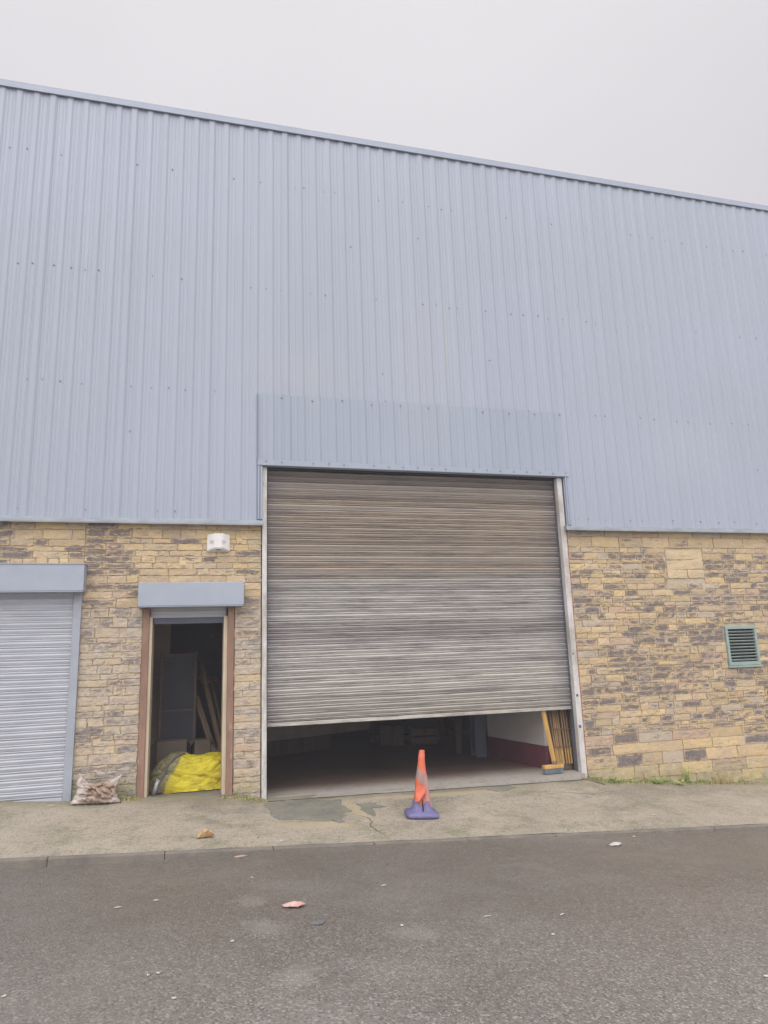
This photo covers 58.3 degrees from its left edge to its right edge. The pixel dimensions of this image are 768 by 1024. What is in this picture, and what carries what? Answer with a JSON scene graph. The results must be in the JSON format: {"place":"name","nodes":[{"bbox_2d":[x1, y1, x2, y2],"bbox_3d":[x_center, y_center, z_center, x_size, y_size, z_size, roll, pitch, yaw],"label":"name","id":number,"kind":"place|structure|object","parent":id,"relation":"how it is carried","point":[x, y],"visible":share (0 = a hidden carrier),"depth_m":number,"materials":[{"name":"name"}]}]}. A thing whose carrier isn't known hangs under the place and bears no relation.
{"place":"outdoors","nodes":[
{"label":"outdoors","id":0,"kind":"place"},
{"bbox_2d":[48,833,553,856],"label":"ground","id":1,"kind":"structure","parent":0,"point":[417,839],"depth_m":13.16,"materials":[{"name":"grey concrete"}]},
{"bbox_2d":[0,79,767,847],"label":"warehouse","id":2,"kind":"structure","parent":1,"relation":"on","point":[416,433],"depth_m":9.24,"materials":[{"name":"metal"}]},
{"bbox_2d":[151,779,159,794],"bbox_3d":[-2.626,3.172,7.939,0.106,0.176,0.058,-3,-12,5],"label":"pipe offcut","id":3,"kind":"object","parent":2,"relation":"on","point":[154,791],"visible":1,"depth_m":7.92,"materials":[{"name":"plastic"}]},
{"bbox_2d":[207,533,229,551],"bbox_3d":[-2.006,0.370,8.351,0.270,0.215,0.098,1,-12,-15],"label":"alarm box","id":4,"kind":"object","parent":2,"relation":"attached to","point":[218,542],"visible":1,"depth_m":8.33,"materials":[{"name":"white plastic"}]},
{"bbox_2d":[0,831,767,1023],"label":"road","id":5,"kind":"structure","parent":0,"point":[670,927],"depth_m":4.25,"materials":[{"name":"grey asphalt"}]},
{"bbox_2d":[282,901,305,906],"bbox_3d":[-0.614,2.667,4.696,0.161,0.027,0.082,-1,-12,-7],"label":"wrapper","id":6,"kind":"object","parent":5,"relation":"on","point":[295,904],"visible":1,"depth_m":4.68,"materials":[{"name":"pink paper"}]},
{"bbox_2d":[309,919,324,924],"bbox_3d":[-0.427,2.625,4.409,0.106,0.008,0.069,1,-12,-15],"label":"scrap","id":7,"kind":"object","parent":5,"relation":"on","point":[318,922],"visible":1,"depth_m":4.40,"materials":[{"name":"grey paper"}]},
{"bbox_2d":[0,824,767,868],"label":"kerb","id":8,"kind":"structure","parent":5,"relation":"on","point":[42,861],"depth_m":5.96,"materials":[{"name":"concrete"}]},
{"bbox_2d":[609,842,621,845],"bbox_3d":[2.185,3.126,6.502,0.160,0.019,0.096,9,-16,-43],"label":"tissue","id":9,"kind":"object","parent":5,"relation":"on","point":[615,843],"visible":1,"depth_m":6.48,"materials":[{"name":"paper"}]},
{"bbox_2d":[0,778,767,857],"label":"pavement","id":10,"kind":"structure","parent":0,"point":[62,828],"depth_m":7.13,"materials":[{"name":"concrete"}]},
{"bbox_2d":[69,770,122,804],"bbox_3d":[-3.062,2.927,7.353,0.520,0.337,0.267,5,-13,-17],"label":"sack","id":11,"kind":"object","parent":10,"relation":"on","point":[104,792],"visible":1,"depth_m":7.30,"materials":[{"name":"beige fabric"}]},
{"bbox_2d":[197,829,214,837],"bbox_3d":[-1.629,2.936,6.290,0.128,0.068,0.128,-6,-12,18],"label":"dry leaf","id":12,"kind":"object","parent":10,"relation":"on","point":[205,833],"visible":1,"depth_m":6.28,"materials":[{"name":"beige plant"}]},
{"bbox_2d":[263,799,351,822],"bbox_3d":[-0.813,3.208,7.399,0.919,0.055,1.113,1,-12,-15],"label":"bitumen patch","id":13,"kind":"object","parent":10,"relation":"on","point":[317,810],"visible":1,"depth_m":7.41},
{"bbox_2d":[355,802,385,816],"bbox_3d":[-0.109,3.222,7.484,0.315,0.034,0.586,1,-12,-15],"label":"bitumen patch","id":14,"kind":"object","parent":10,"relation":"on","point":[367,808],"visible":1,"depth_m":7.53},
{"bbox_2d":[404,750,438,818],"bbox_3d":[0.403,2.883,7.345,0.346,0.656,0.346,2,-12,-5],"label":"traffic cone","id":15,"kind":"object","parent":10,"relation":"on","point":[421,808],"visible":1,"depth_m":7.26,"materials":[{"name":"orange plastic"}]},
{"bbox_2d":[268,779,583,801],"bbox_3d":[0.678,3.364,8.334,4.130,0.082,0.042,1,-12,-15],"label":"silt","id":16,"kind":"object","parent":10,"relation":"on","point":[436,789],"visible":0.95,"depth_m":8.38,"materials":[{"name":"brown soil"}]},
{"bbox_2d":[120,776,757,802],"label":"grass","id":17,"kind":"structure","parent":10,"relation":"on","point":[128,798],"depth_m":8.99,"materials":[{"name":"plant"}]},
{"bbox_2d":[486,785,514,791],"bbox_3d":[1.435,3.373,8.405,0.390,0.025,0.200,3,-12,-21],"label":"bitumen patch","id":18,"kind":"object","parent":10,"relation":"on","point":[501,788],"visible":1,"depth_m":8.39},
{"bbox_2d":[582,778,604,784],"bbox_3d":[2.656,3.432,8.793,0.329,0.074,0.034,-9,-14,31],"label":"stick","id":19,"kind":"object","parent":10,"relation":"on","point":[593,780],"visible":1,"depth_m":8.78,"materials":[{"name":"brown wood"}]},
{"bbox_2d":[607,774,620,782],"bbox_3d":[3.006,3.488,8.993,0.172,0.107,0.128,3,-13,-23],"label":"weed","id":20,"kind":"object","parent":10,"relation":"on","point":[613,780],"visible":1,"depth_m":9.00,"materials":[{"name":"green plant"}]},
{"bbox_2d":[651,775,670,783],"bbox_3d":[3.660,3.543,9.094,0.308,0.109,0.177,1,-12,-15],"label":"weed","id":21,"kind":"object","parent":10,"relation":"on","point":[658,781],"visible":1,"depth_m":9.09,"materials":[{"name":"green plant"}]},
{"bbox_2d":[671,779,690,784],"bbox_3d":[3.909,3.568,9.102,0.294,0.099,0.138,1,-12,-15],"label":"weed","id":22,"kind":"object","parent":10,"relation":"on","point":[678,782],"visible":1,"depth_m":9.08,"materials":[{"name":"green plant"}]},
{"bbox_2d":[681,764,692,783],"bbox_3d":[4.075,3.536,9.277,0.185,0.244,0.104,1,-12,-15],"label":"weed","id":23,"kind":"object","parent":10,"relation":"on","point":[687,777],"visible":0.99,"depth_m":9.28,"materials":[{"name":"green plant"}]},
{"bbox_2d":[705,772,737,784],"bbox_3d":[4.651,3.615,9.412,0.618,0.169,0.290,1,-12,-15],"label":"dry grass tuft","id":24,"kind":"object","parent":10,"relation":"on","point":[722,780],"visible":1,"depth_m":9.37,"materials":[{"name":"plant"}]},
{"bbox_2d":[0,0,767,205],"label":"sky","id":25,"kind":"structure","parent":0,"point":[665,94],"materials":[{"name":"white"}]},
{"bbox_2d":[267,714,585,797],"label":"concrete floor","id":26,"kind":"structure","parent":0,"point":[353,763],"depth_m":9.59,"materials":[{"name":"grey concrete"}]},
{"bbox_2d":[379,723,403,745],"bbox_3d":[0.130,3.993,12.383,0.424,0.340,0.416,-1,-12,-4],"label":"crate","id":27,"kind":"object","parent":26,"relation":"on","point":[391,735],"visible":1,"depth_m":12.18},
{"bbox_2d":[370,713,443,741],"bbox_3d":[0.403,3.645,13.124,1.360,1.300,0.520,-1,-12,-2],"label":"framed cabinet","id":28,"kind":"object","parent":26,"relation":"on","point":[420,723],"visible":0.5,"depth_m":12.83,"materials":[{"name":"black wood"}]},
{"bbox_2d":[408,725,437,744],"bbox_3d":[0.701,4.017,12.418,0.464,0.270,0.416,-1,-12,-7],"label":"crate","id":29,"kind":"object","parent":26,"relation":"on","point":[424,736],"visible":1,"depth_m":12.22,"materials":[{"name":"brown wood"}]},
{"bbox_2d":[455,716,461,752],"bbox_3d":[1.210,3.183,11.246,0.100,1.402,0.200,-6,-12,18],"label":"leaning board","id":30,"kind":"object","parent":26,"relation":"on","point":[458,723],"visible":0.45,"depth_m":11.10,"materials":[{"name":"wood"}]},
{"bbox_2d":[541,711,563,773],"bbox_3d":[2.154,2.792,9.134,0.290,1.250,0.224,2,-12,-18],"label":"broom","id":31,"kind":"object","parent":26,"relation":"on","point":[554,767],"visible":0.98,"depth_m":8.97,"materials":[{"name":"yellow wood"}]},
{"bbox_2d":[547,706,572,769],"bbox_3d":[2.365,2.888,9.312,0.285,1.127,0.172,1,-12,-15],"label":"slat bundle","id":32,"kind":"object","parent":26,"relation":"on","point":[558,724],"visible":0.66,"depth_m":9.27,"materials":[{"name":"wood"}]},
{"bbox_2d":[443,717,486,729],"bbox_3d":[1.747,4.198,13.795,1.200,0.158,1.000,3,-12,-21],"label":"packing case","id":33,"kind":"object","parent":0,"point":[449,723],"visible":0.21,"depth_m":13.30,"materials":[{"name":"cardboard"}]},
{"bbox_2d":[443,710,486,720],"bbox_3d":[1.742,4.061,13.823,1.200,0.120,1.000,3,-12,-21],"label":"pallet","id":34,"kind":"object","parent":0,"point":[465,717],"visible":0.07,"depth_m":13.38,"materials":[{"name":"wood"}]},
{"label":"store floor","id":35,"kind":"structure","parent":0,"visible":0},
{"bbox_2d":[149,611,170,773],"bbox_3d":[-3.115,2.429,9.480,0.300,2.250,0.030,1,-12,-15],"label":"board","id":36,"kind":"object","parent":35,"relation":"on","point":[162,636],"visible":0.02,"depth_m":9.50,"materials":[{"name":"wood"}]},
{"bbox_2d":[151,738,190,764],"bbox_3d":[-2.683,3.151,8.701,0.496,0.523,0.202,1,-12,-15],"label":"carton","id":37,"kind":"object","parent":35,"relation":"on","point":[166,748],"visible":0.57,"depth_m":8.64,"materials":[{"name":"cardboard"}]},
{"bbox_2d":[158,651,196,753],"bbox_3d":[-2.736,2.683,9.138,0.465,1.620,0.400,1,-12,-15],"label":"cupboard","id":38,"kind":"object","parent":35,"relation":"on","point":[177,696],"visible":0.77,"depth_m":9.00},
{"bbox_2d":[149,752,220,793],"bbox_3d":[-2.361,3.107,8.317,0.970,0.433,0.616,1,-12,-15],"label":"yellow bundle","id":39,"kind":"object","parent":35,"relation":"on","point":[174,772],"visible":0.82,"depth_m":8.08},
{"bbox_2d":[187,738,214,754],"bbox_3d":[-2.360,3.180,8.847,0.336,0.503,0.242,4,-13,-26],"label":"carton","id":40,"kind":"object","parent":35,"relation":"on","point":[199,746],"visible":0.41,"depth_m":8.79,"materials":[{"name":"cardboard"}]},
{"bbox_2d":[196,695,216,751],"bbox_3d":[-2.273,2.920,8.948,0.557,1.032,0.070,-9,-14,33],"label":"plank","id":41,"kind":"object","parent":35,"relation":"on","point":[204,722],"visible":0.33,"depth_m":9.01,"materials":[{"name":"wood"}]},
{"bbox_2d":[198,661,220,751],"bbox_3d":[-2.260,2.731,9.125,0.710,1.483,0.035,-12,-15,40],"label":"plank","id":42,"kind":"object","parent":35,"relation":"on","point":[210,704],"visible":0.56,"depth_m":9.19,"materials":[{"name":"brown wood"}]},
{"bbox_2d":[197,682,221,684],"bbox_3d":[-2.561,3.120,10.177,0.580,1.170,0.350,1,-12,-15],"label":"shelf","id":43,"kind":"object","parent":35,"relation":"on","point":[215,683],"depth_m":10.14,"materials":[{"name":"brown wood"}]},
{"bbox_2d":[210,681,220,733],"bbox_3d":[-2.192,2.901,9.266,0.030,1.204,0.738,6,-14,-36],"label":"plank","id":44,"kind":"object","parent":35,"relation":"on","point":[215,702],"visible":0.5,"depth_m":9.45,"materials":[{"name":"brown wood"}]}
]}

